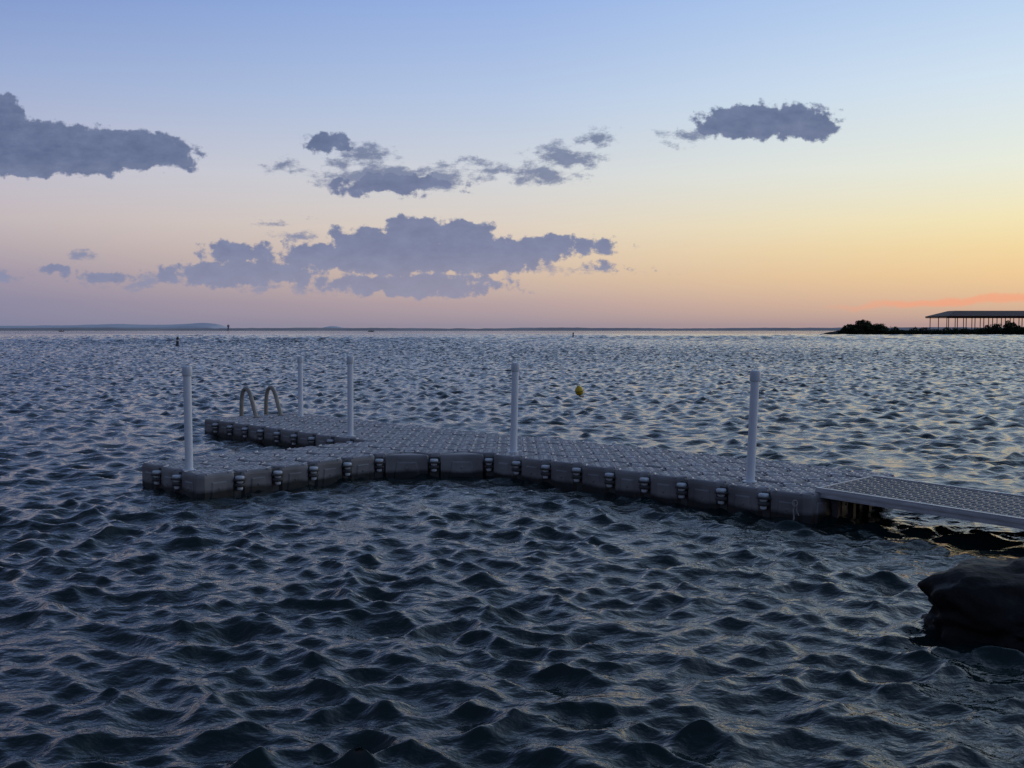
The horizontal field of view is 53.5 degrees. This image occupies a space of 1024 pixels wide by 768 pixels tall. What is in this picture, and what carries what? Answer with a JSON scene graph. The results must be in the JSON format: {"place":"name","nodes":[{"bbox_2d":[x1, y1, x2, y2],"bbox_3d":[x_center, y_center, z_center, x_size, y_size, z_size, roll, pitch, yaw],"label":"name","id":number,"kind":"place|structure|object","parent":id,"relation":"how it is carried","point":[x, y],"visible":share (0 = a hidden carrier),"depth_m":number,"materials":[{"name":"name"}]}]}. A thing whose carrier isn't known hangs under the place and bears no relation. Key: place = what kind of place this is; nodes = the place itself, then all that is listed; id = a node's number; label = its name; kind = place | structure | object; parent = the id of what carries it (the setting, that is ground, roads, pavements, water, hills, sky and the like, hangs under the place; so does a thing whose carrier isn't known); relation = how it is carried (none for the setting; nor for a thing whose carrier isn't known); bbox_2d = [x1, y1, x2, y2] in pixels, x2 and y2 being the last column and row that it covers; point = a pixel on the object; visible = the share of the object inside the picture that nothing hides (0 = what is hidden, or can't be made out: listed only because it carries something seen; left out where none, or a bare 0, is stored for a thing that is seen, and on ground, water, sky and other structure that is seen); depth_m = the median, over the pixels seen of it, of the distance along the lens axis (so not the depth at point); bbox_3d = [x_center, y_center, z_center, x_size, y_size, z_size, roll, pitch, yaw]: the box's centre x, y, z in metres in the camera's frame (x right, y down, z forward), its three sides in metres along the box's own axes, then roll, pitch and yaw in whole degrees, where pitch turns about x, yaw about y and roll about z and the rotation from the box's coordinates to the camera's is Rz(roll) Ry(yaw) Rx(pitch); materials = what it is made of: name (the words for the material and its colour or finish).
{"place":"outdoors","nodes":[
{"label":"outdoors","id":0,"kind":"place"},
{"bbox_2d":[0,323,341,328],"bbox_3d":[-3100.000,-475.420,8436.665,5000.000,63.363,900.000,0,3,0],"label":"hills","id":1,"kind":"structure","parent":0,"point":[203,325],"depth_m":8151.69,"materials":[{"name":"grey"}]},
{"bbox_2d":[0,327,1003,330],"bbox_3d":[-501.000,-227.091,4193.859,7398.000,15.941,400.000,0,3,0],"label":"distant shore","id":2,"kind":"structure","parent":0,"point":[429,329],"depth_m":4020.46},
{"bbox_2d":[0,331,1023,767],"bbox_3d":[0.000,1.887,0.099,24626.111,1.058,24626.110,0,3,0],"label":"water","id":3,"kind":"structure","parent":0,"point":[424,621],"depth_m":8.00,"materials":[{"name":"blue liquid"}]},
{"bbox_2d":[142,412,894,524],"bbox_3d":[-1.884,1.128,13.582,5.659,0.568,12.159,-3,4,-45],"label":"floating dock","id":4,"kind":"object","parent":3,"relation":"on","point":[327,451],"visible":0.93,"depth_m":12.40,"materials":[{"name":"plastic"}]},
{"bbox_2d":[182,366,195,470],"bbox_3d":[-3.720,0.978,11.708,0.150,2.370,0.150,0,3,0],"label":"mooring pole","id":5,"kind":"object","parent":4,"relation":"attached to","point":[187,397],"visible":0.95,"depth_m":11.65,"materials":[{"name":"plastic"}]},
{"bbox_2d":[239,385,283,417],"bbox_3d":[-4.677,0.808,18.996,0.662,1.537,0.660,-3,4,-45],"label":"swim ladder","id":6,"kind":"object","parent":4,"relation":"attached to","point":[252,402],"visible":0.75,"depth_m":18.97,"materials":[{"name":"metal"}]},
{"bbox_2d":[297,356,303,416],"bbox_3d":[-3.920,0.634,18.860,0.150,2.300,0.150,0,3,0],"label":"mooring pole","id":7,"kind":"object","parent":4,"relation":"attached to","point":[300,384],"visible":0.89,"depth_m":18.79,"materials":[{"name":"plastic"}]},
{"bbox_2d":[346,356,354,436],"bbox_3d":[-2.470,0.766,15.522,0.150,2.390,0.150,0,3,0],"label":"mooring pole","id":8,"kind":"object","parent":4,"relation":"attached to","point":[350,360],"visible":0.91,"depth_m":15.46,"materials":[{"name":"plastic"}]},
{"bbox_2d":[507,363,519,452],"bbox_3d":[0.019,0.902,13.236,0.162,2.360,0.150,0,3,0],"label":"mooring pole","id":9,"kind":"object","parent":4,"relation":"attached to","point":[515,368],"visible":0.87,"depth_m":13.17,"materials":[{"name":"plastic"}]},
{"bbox_2d":[742,370,760,482],"bbox_3d":[2.515,1.036,10.700,0.182,2.360,0.150,0,3,0],"label":"mooring pole","id":10,"kind":"object","parent":4,"relation":"attached to","point":[755,376],"visible":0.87,"depth_m":10.64,"materials":[{"name":"plastic"}]},
{"bbox_2d":[815,475,1023,529],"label":"gangway","id":11,"kind":"object","parent":4,"relation":"on","point":[976,505],"visible":1,"depth_m":9.74,"materials":[{"name":"metal"}]},
{"bbox_2d":[575,384,583,395],"bbox_3d":[1.929,0.160,29.241,0.264,0.354,0.264,-11,12,1],"label":"mooring buoy","id":12,"kind":"object","parent":3,"relation":"on","point":[579,390],"visible":1,"depth_m":29.16,"materials":[{"name":"yellow plastic"}]},
{"bbox_2d":[917,557,1023,651],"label":"rock","id":13,"kind":"object","parent":3,"relation":"in","point":[980,600],"visible":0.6,"depth_m":6.21,"materials":[{"name":"grey stone"}]},
{"bbox_2d":[0,0,1023,328],"label":"sky","id":14,"kind":"structure","parent":0,"point":[447,164],"materials":[{"name":"blue"}]},
{"bbox_2d":[824,330,1015,333],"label":"peninsula","id":15,"kind":"object","parent":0,"point":[835,332],"visible":0.24,"depth_m":451.53,"materials":[{"name":"soil"}]},
{"bbox_2d":[838,319,888,333],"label":"shrub","id":16,"kind":"object","parent":15,"relation":"on","point":[862,326],"visible":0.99,"depth_m":450.84,"materials":[{"name":"green plant"}]},
{"bbox_2d":[876,326,1018,333],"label":"reeds","id":17,"kind":"object","parent":15,"relation":"on","point":[896,330],"visible":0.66,"depth_m":450.45,"materials":[{"name":"green plant"}]},
{"bbox_2d":[925,311,1023,330],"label":"marina shelter","id":18,"kind":"object","parent":15,"relation":"on","point":[983,314],"visible":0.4,"depth_m":465.01,"materials":[{"name":"metal"}]},
{"bbox_2d":[972,320,1023,333],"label":"shrub","id":19,"kind":"object","parent":15,"relation":"on","point":[1010,328],"visible":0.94,"depth_m":445.37,"materials":[{"name":"green plant"}]}
]}

